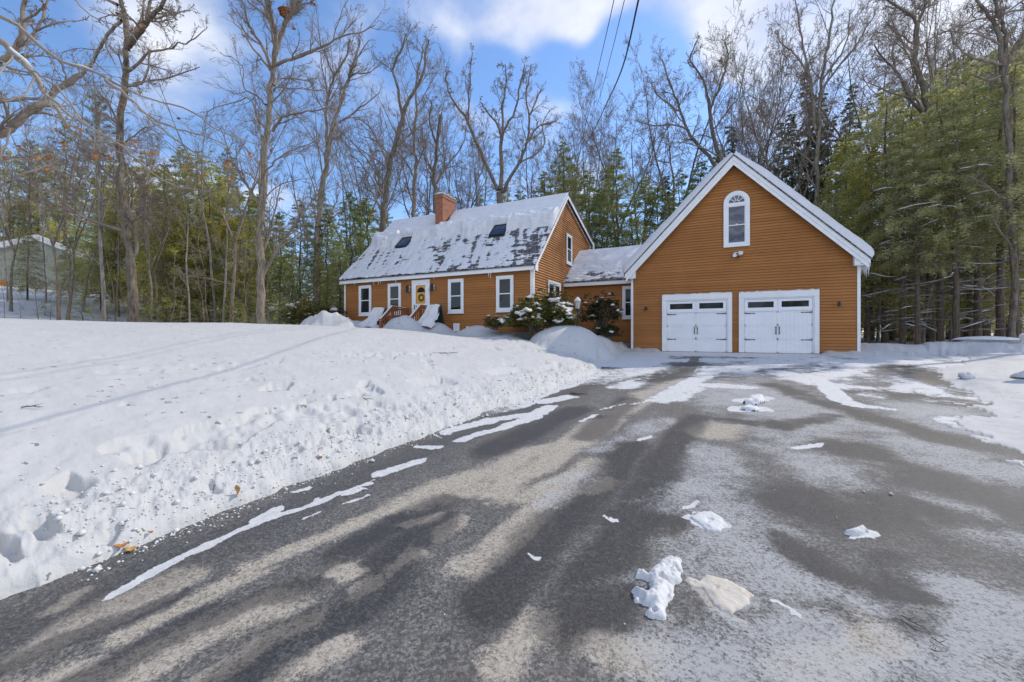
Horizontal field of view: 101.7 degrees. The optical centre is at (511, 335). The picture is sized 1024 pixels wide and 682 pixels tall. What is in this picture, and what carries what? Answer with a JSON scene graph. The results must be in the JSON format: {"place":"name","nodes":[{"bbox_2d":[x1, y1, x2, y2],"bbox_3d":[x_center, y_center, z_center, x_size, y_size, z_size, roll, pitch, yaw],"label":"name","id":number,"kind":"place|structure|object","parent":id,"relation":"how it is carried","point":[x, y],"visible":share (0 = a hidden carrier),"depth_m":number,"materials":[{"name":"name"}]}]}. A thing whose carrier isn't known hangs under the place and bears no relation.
{"place":"outdoors","nodes":[
{"label":"outdoors","id":0,"kind":"place"},
{"bbox_2d":[0,351,1023,681],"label":"driveway","id":1,"kind":"structure","parent":0,"point":[520,543],"depth_m":2.72,"materials":[{"name":"asphalt"}]},
{"bbox_2d":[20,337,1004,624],"bbox_3d":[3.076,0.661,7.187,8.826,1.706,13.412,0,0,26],"label":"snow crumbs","id":2,"kind":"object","parent":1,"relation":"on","point":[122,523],"visible":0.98,"depth_m":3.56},
{"bbox_2d":[631,555,682,619],"bbox_3d":[0.848,1.419,2.418,0.284,0.092,0.666,0,0,26],"label":"snow chunk","id":3,"kind":"object","parent":1,"relation":"on","point":[662,577],"visible":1,"depth_m":2.34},
{"bbox_2d":[685,574,753,613],"bbox_3d":[1.157,1.435,2.347,0.314,0.042,0.362,0,0,-30],"label":"snow patch","id":4,"kind":"object","parent":1,"relation":"on","point":[727,596],"visible":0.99,"depth_m":2.31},
{"bbox_2d":[0,286,1023,599],"bbox_3d":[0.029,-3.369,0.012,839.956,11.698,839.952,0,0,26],"label":"snow ground","id":5,"kind":"structure","parent":0,"point":[124,396],"depth_m":5.44,"materials":[{"name":"snow"}]},
{"bbox_2d":[0,150,46,241],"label":"hemlock tree","id":6,"kind":"object","parent":5,"relation":"on","point":[7,202],"visible":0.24,"depth_m":44.92,"materials":[{"name":"green plant"}]},
{"bbox_2d":[2,225,50,299],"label":"hemlock tree","id":7,"kind":"object","parent":5,"relation":"on","point":[27,289],"visible":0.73,"depth_m":25.97,"materials":[{"name":"green plant"}]},
{"bbox_2d":[2,141,61,234],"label":"pine tree","id":8,"kind":"object","parent":5,"relation":"on","point":[30,216],"visible":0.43,"depth_m":41.89,"materials":[{"name":"green plant"}]},
{"bbox_2d":[0,129,64,311],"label":"maple tree","id":9,"kind":"object","parent":5,"relation":"on","point":[10,280],"visible":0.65,"depth_m":20.95,"materials":[{"name":"brown plant"}]},
{"bbox_2d":[0,0,89,170],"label":"oak tree","id":10,"kind":"object","parent":5,"relation":"on","point":[19,119],"visible":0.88,"depth_m":13.32,"materials":[{"name":"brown plant"}]},
{"bbox_2d":[0,234,106,293],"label":"neighbor house","id":11,"kind":"structure","parent":5,"relation":"on","point":[59,251],"depth_m":33.02,"materials":[{"name":"grey"}]},
{"bbox_2d":[41,121,89,246],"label":"pine tree","id":12,"kind":"object","parent":5,"relation":"on","point":[59,217],"visible":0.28,"depth_m":43.90,"materials":[{"name":"green plant"}]},
{"bbox_2d":[0,44,131,319],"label":"maple tree","id":13,"kind":"object","parent":5,"relation":"on","point":[57,283],"visible":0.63,"depth_m":19.47,"materials":[{"name":"brown plant"}]},
{"bbox_2d":[0,67,148,319],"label":"maple tree","id":14,"kind":"object","parent":5,"relation":"on","point":[73,270],"visible":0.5,"depth_m":21.08,"materials":[{"name":"brown plant"}]},
{"bbox_2d":[34,31,138,320],"bbox_3d":[-18.783,-6.610,17.867,3.312,14.119,3.371,0,0,-13],"label":"birch tree","id":15,"kind":"object","parent":5,"relation":"on","point":[102,276],"visible":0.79,"depth_m":18.21,"materials":[{"name":"plant"}]},
{"bbox_2d":[48,173,145,311],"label":"hemlock tree","id":16,"kind":"object","parent":5,"relation":"on","point":[85,235],"visible":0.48,"depth_m":24.62,"materials":[{"name":"green plant"}]},
{"bbox_2d":[20,124,175,316],"bbox_3d":[-22.658,-6.453,24.212,7.376,11.424,3.638,0,0,-7],"label":"maple tree","id":17,"kind":"object","parent":5,"relation":"on","point":[119,252],"visible":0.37,"depth_m":23.78,"materials":[{"name":"brown plant"}]},
{"bbox_2d":[11,0,208,321],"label":"oak tree","id":18,"kind":"object","parent":5,"relation":"on","point":[132,250],"visible":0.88,"depth_m":18.44,"materials":[{"name":"brown plant"}]},
{"bbox_2d":[73,189,147,312],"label":"hemlock tree","id":19,"kind":"object","parent":5,"relation":"on","point":[107,257],"visible":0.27,"depth_m":25.08,"materials":[{"name":"green plant"}]},
{"bbox_2d":[0,0,264,192],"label":"maple tree","id":20,"kind":"object","parent":5,"relation":"on","point":[25,64],"visible":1,"depth_m":6.38,"materials":[{"name":"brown plant"}]},
{"bbox_2d":[96,137,210,321],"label":"maple tree","id":21,"kind":"object","parent":5,"relation":"on","point":[156,265],"visible":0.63,"depth_m":21.87,"materials":[{"name":"brown plant"}]},
{"bbox_2d":[106,164,209,322],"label":"hemlock tree","id":22,"kind":"object","parent":5,"relation":"on","point":[171,269],"visible":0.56,"depth_m":23.36,"materials":[{"name":"green plant"}]},
{"bbox_2d":[106,117,218,321],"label":"maple tree","id":23,"kind":"object","parent":5,"relation":"on","point":[149,266],"visible":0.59,"depth_m":21.51,"materials":[{"name":"brown plant"}]},
{"bbox_2d":[141,201,221,322],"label":"hemlock tree","id":24,"kind":"object","parent":5,"relation":"on","point":[196,244],"visible":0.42,"depth_m":24.33,"materials":[{"name":"green plant"}]},
{"bbox_2d":[152,167,218,322],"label":"birch tree","id":25,"kind":"object","parent":5,"relation":"on","point":[188,297],"visible":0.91,"depth_m":20.97,"materials":[{"name":"plant"}]},
{"bbox_2d":[152,151,238,320],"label":"hemlock tree","id":26,"kind":"object","parent":5,"relation":"on","point":[199,183],"visible":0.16,"depth_m":26.87,"materials":[{"name":"green plant"}]},
{"bbox_2d":[159,99,243,322],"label":"birch tree","id":27,"kind":"object","parent":5,"relation":"on","point":[208,241],"visible":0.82,"depth_m":22.93,"materials":[{"name":"plant"}]},
{"bbox_2d":[160,185,245,322],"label":"hemlock tree","id":28,"kind":"object","parent":5,"relation":"on","point":[213,208],"visible":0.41,"depth_m":25.40,"materials":[{"name":"green plant"}]},
{"bbox_2d":[101,22,333,322],"bbox_3d":[-14.238,-7.073,21.258,9.240,14.310,4.557,0,0,-38],"label":"maple tree","id":29,"kind":"object","parent":5,"relation":"on","point":[234,247],"visible":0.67,"depth_m":20.88,"materials":[{"name":"brown plant"}]},
{"bbox_2d":[189,176,255,316],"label":"hemlock tree","id":30,"kind":"object","parent":5,"relation":"on","point":[223,194],"visible":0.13,"depth_m":28.45,"materials":[{"name":"green plant"}]},
{"bbox_2d":[202,216,271,323],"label":"hemlock tree","id":31,"kind":"object","parent":5,"relation":"on","point":[239,240],"visible":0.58,"depth_m":24.35,"materials":[{"name":"green plant"}]},
{"bbox_2d":[212,190,287,323],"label":"hemlock tree","id":32,"kind":"object","parent":5,"relation":"on","point":[251,227],"visible":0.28,"depth_m":26.85,"materials":[{"name":"green plant"}]},
{"bbox_2d":[247,212,307,323],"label":"hemlock tree","id":33,"kind":"object","parent":5,"relation":"on","point":[279,260],"visible":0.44,"depth_m":25.86,"materials":[{"name":"green plant"}]},
{"bbox_2d":[273,249,310,324],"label":"hemlock tree","id":34,"kind":"object","parent":5,"relation":"on","point":[283,294],"visible":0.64,"depth_m":23.41,"materials":[{"name":"green plant"}]},
{"bbox_2d":[185,0,407,323],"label":"maple tree","id":35,"kind":"object","parent":5,"relation":"on","point":[296,7],"visible":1,"depth_m":19.37,"materials":[{"name":"brown plant"}]},
{"bbox_2d":[273,199,330,321],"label":"hemlock tree","id":36,"kind":"object","parent":5,"relation":"on","point":[300,252],"visible":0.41,"depth_m":28.94,"materials":[{"name":"green plant"}]},
{"bbox_2d":[276,296,340,324],"bbox_3d":[-11.104,-1.110,22.128,4.579,1.787,2.317,0,0,26],"label":"rhododendron","id":37,"kind":"object","parent":5,"relation":"on","point":[303,310],"visible":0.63,"depth_m":21.65,"materials":[{"name":"green plant"}]},
{"bbox_2d":[301,208,348,313],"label":"hemlock tree","id":38,"kind":"object","parent":5,"relation":"on","point":[326,245],"visible":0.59,"depth_m":27.35,"materials":[{"name":"green plant"}]},
{"bbox_2d":[268,4,392,307],"bbox_3d":[-12.418,-10.925,27.210,8.520,19.913,5.398,0,0,37],"label":"maple tree","id":39,"kind":"object","parent":5,"relation":"on","point":[325,170],"visible":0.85,"depth_m":26.92,"materials":[{"name":"brown plant"}]},
{"bbox_2d":[314,234,351,314],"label":"hemlock tree","id":40,"kind":"object","parent":5,"relation":"on","point":[335,256],"visible":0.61,"depth_m":24.38,"materials":[{"name":"green plant"}]},
{"bbox_2d":[319,191,366,313],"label":"hemlock tree","id":41,"kind":"object","parent":5,"relation":"on","point":[350,229],"visible":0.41,"depth_m":30.88,"materials":[{"name":"green plant"}]},
{"bbox_2d":[337,198,380,296],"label":"hemlock tree","id":42,"kind":"object","parent":5,"relation":"on","point":[370,216],"visible":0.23,"depth_m":32.85,"materials":[{"name":"green plant"}]},
{"bbox_2d":[311,62,436,254],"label":"maple tree","id":43,"kind":"object","parent":5,"relation":"on","point":[330,118],"visible":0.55,"depth_m":37.47,"materials":[{"name":"brown plant"}]},
{"bbox_2d":[327,91,426,250],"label":"maple tree","id":44,"kind":"object","parent":5,"relation":"on","point":[382,174],"visible":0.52,"depth_m":36.31,"materials":[{"name":"brown plant"}]},
{"bbox_2d":[322,17,441,231],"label":"oak tree","id":45,"kind":"object","parent":5,"relation":"on","point":[388,167],"visible":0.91,"depth_m":30.90,"materials":[{"name":"brown plant"}]},
{"bbox_2d":[361,2,445,216],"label":"maple tree","id":46,"kind":"object","parent":5,"relation":"on","point":[414,176],"visible":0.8,"depth_m":32.59,"materials":[{"name":"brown plant"}]},
{"bbox_2d":[368,86,467,217],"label":"oak tree","id":47,"kind":"object","parent":5,"relation":"on","point":[407,173],"visible":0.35,"depth_m":40.99,"materials":[{"name":"brown plant"}]},
{"bbox_2d":[399,81,466,216],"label":"maple tree","id":48,"kind":"object","parent":5,"relation":"on","point":[433,169],"visible":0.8,"depth_m":33.94,"materials":[{"name":"brown plant"}]},
{"bbox_2d":[400,47,493,209],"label":"maple tree","id":49,"kind":"object","parent":5,"relation":"on","point":[446,148],"visible":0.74,"depth_m":37.59,"materials":[{"name":"brown plant"}]},
{"bbox_2d":[402,121,519,213],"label":"oak tree","id":50,"kind":"object","parent":5,"relation":"on","point":[469,175],"visible":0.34,"depth_m":44.43,"materials":[{"name":"brown plant"}]},
{"bbox_2d":[338,192,594,338],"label":"cape house","id":51,"kind":"structure","parent":5,"relation":"on","point":[475,265],"depth_m":20.27,"materials":[{"name":"orange paint"}]},
{"bbox_2d":[447,278,463,313],"bbox_3d":[-2.584,-1.790,19.155,0.890,1.600,0.070,0,0,26],"label":"window","id":52,"kind":"structure","parent":51,"relation":"in","point":[455,286],"depth_m":19.15,"materials":[{"name":"white paint"}]},
{"bbox_2d":[495,275,513,312],"bbox_3d":[-0.315,-1.785,18.025,0.880,1.590,0.070,0,0,26],"label":"window","id":53,"kind":"structure","parent":51,"relation":"in","point":[504,284],"depth_m":18.02,"materials":[{"name":"white paint"}]},
{"bbox_2d":[429,109,507,209],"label":"oak tree","id":54,"kind":"object","parent":5,"relation":"on","point":[474,173],"visible":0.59,"depth_m":39.15,"materials":[{"name":"brown plant"}]},
{"bbox_2d":[443,43,561,203],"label":"oak tree","id":55,"kind":"object","parent":5,"relation":"on","point":[498,194],"visible":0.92,"depth_m":30.93,"materials":[{"name":"brown plant"}]},
{"bbox_2d":[499,295,582,332],"bbox_3d":[1.023,-0.839,16.285,3.444,1.506,2.259,0,0,26],"label":"rhododendron","id":56,"kind":"object","parent":5,"relation":"on","point":[531,315],"visible":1,"depth_m":15.83,"materials":[{"name":"green plant"}]},
{"bbox_2d":[504,80,591,198],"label":"oak tree","id":57,"kind":"object","parent":5,"relation":"on","point":[533,175],"visible":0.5,"depth_m":40.80,"materials":[{"name":"brown plant"}]},
{"bbox_2d":[546,141,587,217],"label":"hemlock tree","id":58,"kind":"object","parent":5,"relation":"on","point":[563,184],"visible":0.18,"depth_m":34.98,"materials":[{"name":"green plant"}]},
{"bbox_2d":[538,60,629,217],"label":"maple tree","id":59,"kind":"object","parent":5,"relation":"on","point":[585,134],"visible":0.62,"depth_m":33.60,"materials":[{"name":"brown plant"}]},
{"bbox_2d":[573,170,616,248],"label":"hemlock tree","id":60,"kind":"object","parent":5,"relation":"on","point":[588,205],"visible":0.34,"depth_m":30.83,"materials":[{"name":"green plant"}]},
{"bbox_2d":[576,290,623,330],"bbox_3d":[3.839,-1.102,18.490,2.132,1.827,1.624,0,0,0],"label":"rhododendron","id":61,"kind":"object","parent":5,"relation":"on","point":[602,304],"visible":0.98,"depth_m":18.41,"materials":[{"name":"green plant"}]},
{"bbox_2d":[563,245,641,347],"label":"connector wing","id":62,"kind":"structure","parent":5,"relation":"on","point":[594,272],"depth_m":20.56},
{"bbox_2d":[584,189,624,248],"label":"hemlock tree","id":63,"kind":"object","parent":5,"relation":"on","point":[604,236],"visible":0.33,"depth_m":29.73,"materials":[{"name":"green plant"}]},
{"bbox_2d":[559,75,653,246],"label":"oak tree","id":64,"kind":"object","parent":5,"relation":"on","point":[592,160],"visible":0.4,"depth_m":38.52,"materials":[{"name":"brown plant"}]},
{"bbox_2d":[590,148,645,247],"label":"hemlock tree","id":65,"kind":"object","parent":5,"relation":"on","point":[620,177],"visible":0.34,"depth_m":30.82,"materials":[{"name":"green plant"}]},
{"bbox_2d":[562,56,693,246],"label":"oak tree","id":66,"kind":"object","parent":5,"relation":"on","point":[618,126],"visible":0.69,"depth_m":35.26,"materials":[{"name":"brown plant"}]},
{"bbox_2d":[614,199,649,246],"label":"hemlock tree","id":67,"kind":"object","parent":5,"relation":"on","point":[631,220],"visible":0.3,"depth_m":28.43,"materials":[{"name":"green plant"}]},
{"bbox_2d":[620,176,661,244],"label":"hemlock tree","id":68,"kind":"object","parent":5,"relation":"on","point":[642,189],"visible":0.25,"depth_m":32.84,"materials":[{"name":"green plant"}]},
{"bbox_2d":[605,74,698,236],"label":"oak tree","id":69,"kind":"object","parent":5,"relation":"on","point":[664,160],"visible":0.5,"depth_m":37.32,"materials":[{"name":"brown plant"}]},
{"bbox_2d":[633,183,671,243],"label":"hemlock tree","id":70,"kind":"object","parent":5,"relation":"on","point":[655,198],"visible":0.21,"depth_m":31.79,"materials":[{"name":"green plant"}]},
{"bbox_2d":[619,5,767,215],"bbox_3d":[13.867,-12.610,35.200,9.148,28.350,11.938,0,0,0],"label":"oak tree","id":71,"kind":"object","parent":5,"relation":"on","point":[676,106],"visible":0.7,"depth_m":34.26,"materials":[{"name":"brown plant"}]},
{"bbox_2d":[629,31,795,178],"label":"oak tree","id":72,"kind":"object","parent":5,"relation":"on","point":[718,154],"visible":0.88,"depth_m":32.90,"materials":[{"name":"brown plant"}]},
{"bbox_2d":[667,19,793,177],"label":"maple tree","id":73,"kind":"object","parent":5,"relation":"on","point":[740,99],"visible":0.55,"depth_m":35.50,"materials":[{"name":"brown plant"}]},
{"bbox_2d":[622,152,873,353],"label":"garage","id":74,"kind":"structure","parent":5,"relation":"on","point":[788,280],"depth_m":16.73,"materials":[{"name":"orange paint"}]},
{"bbox_2d":[665,292,731,351],"bbox_3d":[7.749,-0.544,17.573,2.680,2.476,0.075,0,0,26],"label":"garage door","id":75,"kind":"structure","parent":74,"relation":"in","point":[689,329],"depth_m":17.56,"materials":[{"name":"white plastic"}]},
{"bbox_2d":[724,191,749,247],"bbox_3d":[9.107,-4.720,16.911,0.940,2.260,0.060,0,0,26],"label":"arched window","id":76,"kind":"structure","parent":74,"relation":"in","point":[737,203],"depth_m":16.90,"materials":[{"name":"white paint"}]},
{"bbox_2d":[739,289,818,353],"bbox_3d":[10.363,-0.534,16.271,2.640,2.456,0.075,0,0,26],"label":"garage door","id":77,"kind":"structure","parent":74,"relation":"in","point":[788,328],"depth_m":16.26,"materials":[{"name":"white plastic"}]},
{"bbox_2d":[672,0,861,170],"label":"oak tree","id":78,"kind":"object","parent":5,"relation":"on","point":[788,100],"visible":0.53,"depth_m":34.38,"materials":[{"name":"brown plant"}]},
{"bbox_2d":[778,114,811,198],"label":"spruce tree","id":79,"kind":"object","parent":5,"relation":"on","point":[791,181],"visible":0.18,"depth_m":33.72,"materials":[{"name":"green plant"}]},
{"bbox_2d":[721,0,882,206],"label":"maple tree","id":80,"kind":"object","parent":5,"relation":"on","point":[813,98],"visible":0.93,"depth_m":29.95,"materials":[{"name":"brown plant"}]},
{"bbox_2d":[704,0,902,197],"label":"maple tree","id":81,"kind":"object","parent":5,"relation":"on","point":[806,96],"visible":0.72,"depth_m":31.13,"materials":[{"name":"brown plant"}]},
{"bbox_2d":[799,93,843,218],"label":"spruce tree","id":82,"kind":"object","parent":5,"relation":"on","point":[811,199],"visible":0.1,"depth_m":34.63,"materials":[{"name":"green plant"}]},
{"bbox_2d":[818,134,908,327],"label":"hemlock tree","id":83,"kind":"object","parent":5,"relation":"on","point":[838,157],"visible":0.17,"depth_m":27.37,"materials":[{"name":"green plant"}]},
{"bbox_2d":[793,0,934,337],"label":"oak tree","id":84,"kind":"object","parent":5,"relation":"on","point":[856,86],"visible":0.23,"depth_m":35.18,"materials":[{"name":"brown plant"}]},
{"bbox_2d":[819,102,913,340],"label":"hemlock tree","id":85,"kind":"object","parent":5,"relation":"on","point":[870,125],"visible":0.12,"depth_m":28.03,"materials":[{"name":"green plant"}]},
{"bbox_2d":[770,0,973,212],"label":"oak tree","id":86,"kind":"object","parent":5,"relation":"on","point":[863,76],"visible":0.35,"depth_m":32.72,"materials":[{"name":"brown plant"}]},
{"bbox_2d":[836,145,933,342],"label":"hemlock tree","id":87,"kind":"object","parent":5,"relation":"on","point":[864,192],"visible":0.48,"depth_m":24.22,"materials":[{"name":"green plant"}]},
{"bbox_2d":[824,82,948,342],"bbox_3d":[22.161,-6.976,24.710,5.467,15.622,6.446,0,0,-24],"label":"hemlock tree","id":88,"kind":"object","parent":5,"relation":"on","point":[877,134],"visible":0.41,"depth_m":24.41,"materials":[{"name":"green plant"}]},
{"bbox_2d":[831,0,966,319],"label":"oak tree","id":89,"kind":"object","parent":5,"relation":"on","point":[918,74],"visible":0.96,"depth_m":23.93,"materials":[{"name":"brown plant"}]},
{"bbox_2d":[854,118,976,343],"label":"hemlock tree","id":90,"kind":"object","parent":5,"relation":"on","point":[901,326],"visible":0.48,"depth_m":22.55,"materials":[{"name":"green plant"}]},
{"bbox_2d":[861,111,982,340],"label":"hemlock tree","id":91,"kind":"object","parent":5,"relation":"on","point":[914,121],"visible":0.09,"depth_m":26.87,"materials":[{"name":"green plant"}]},
{"bbox_2d":[867,128,984,343],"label":"hemlock tree","id":92,"kind":"object","parent":5,"relation":"on","point":[919,213],"visible":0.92,"depth_m":21.33,"materials":[{"name":"green plant"}]},
{"bbox_2d":[830,0,1023,167],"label":"oak tree","id":93,"kind":"object","parent":5,"relation":"on","point":[922,31],"visible":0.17,"depth_m":33.28,"materials":[{"name":"brown plant"}]},
{"bbox_2d":[854,0,1023,333],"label":"oak tree","id":94,"kind":"object","parent":5,"relation":"on","point":[968,19],"visible":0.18,"depth_m":28.80,"materials":[{"name":"brown plant"}]},
{"bbox_2d":[889,66,993,341],"bbox_3d":[26.349,-7.894,25.814,6.818,17.476,5.782,0,0,-40],"label":"hemlock tree","id":95,"kind":"object","parent":5,"relation":"on","point":[931,331],"visible":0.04,"depth_m":25.82,"materials":[{"name":"green plant"}]},
{"bbox_2d":[864,82,1021,341],"bbox_3d":[22.450,-6.168,21.727,5.766,13.979,5.623,0,0,-26],"label":"hemlock tree","id":96,"kind":"object","parent":5,"relation":"on","point":[940,337],"visible":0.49,"depth_m":21.68,"materials":[{"name":"green plant"}]},
{"bbox_2d":[888,97,1023,338],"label":"hemlock tree","id":97,"kind":"object","parent":5,"relation":"on","point":[955,317],"visible":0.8,"depth_m":20.47,"materials":[{"name":"green plant"}]},
{"bbox_2d":[903,0,1023,335],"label":"oak tree","id":98,"kind":"object","parent":5,"relation":"on","point":[986,332],"visible":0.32,"depth_m":26.98,"materials":[{"name":"brown plant"}]},
{"bbox_2d":[907,93,1023,336],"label":"hemlock tree","id":99,"kind":"object","parent":5,"relation":"on","point":[967,305],"visible":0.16,"depth_m":24.46,"materials":[{"name":"green plant"}]},
{"bbox_2d":[910,56,1023,335],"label":"hemlock tree","id":100,"kind":"object","parent":5,"relation":"on","point":[973,80],"visible":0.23,"depth_m":21.95,"materials":[{"name":"green plant"}]},
{"bbox_2d":[911,49,1023,336],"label":"hemlock tree","id":101,"kind":"object","parent":5,"relation":"on","point":[1000,310],"visible":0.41,"depth_m":20.48,"materials":[{"name":"green plant"}]},
{"bbox_2d":[922,54,1019,336],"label":"hemlock tree","id":102,"kind":"object","parent":5,"relation":"on","point":[967,60],"visible":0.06,"depth_m":26.40,"materials":[{"name":"green plant"}]},
{"bbox_2d":[935,93,1023,340],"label":"hemlock tree","id":103,"kind":"object","parent":5,"relation":"on","point":[1020,303],"visible":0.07,"depth_m":23.56,"materials":[{"name":"green plant"}]},
{"bbox_2d":[939,0,1023,337],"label":"oak tree","id":104,"kind":"object","parent":5,"relation":"on","point":[1001,42],"visible":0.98,"depth_m":18.94,"materials":[{"name":"brown plant"}]},
{"bbox_2d":[945,64,1023,340],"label":"hemlock tree","id":105,"kind":"object","parent":5,"relation":"on","point":[1017,192],"visible":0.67,"depth_m":19.56,"materials":[{"name":"green plant"}]},
{"bbox_2d":[0,0,1023,333],"label":"sky","id":106,"kind":"structure","parent":0,"point":[550,32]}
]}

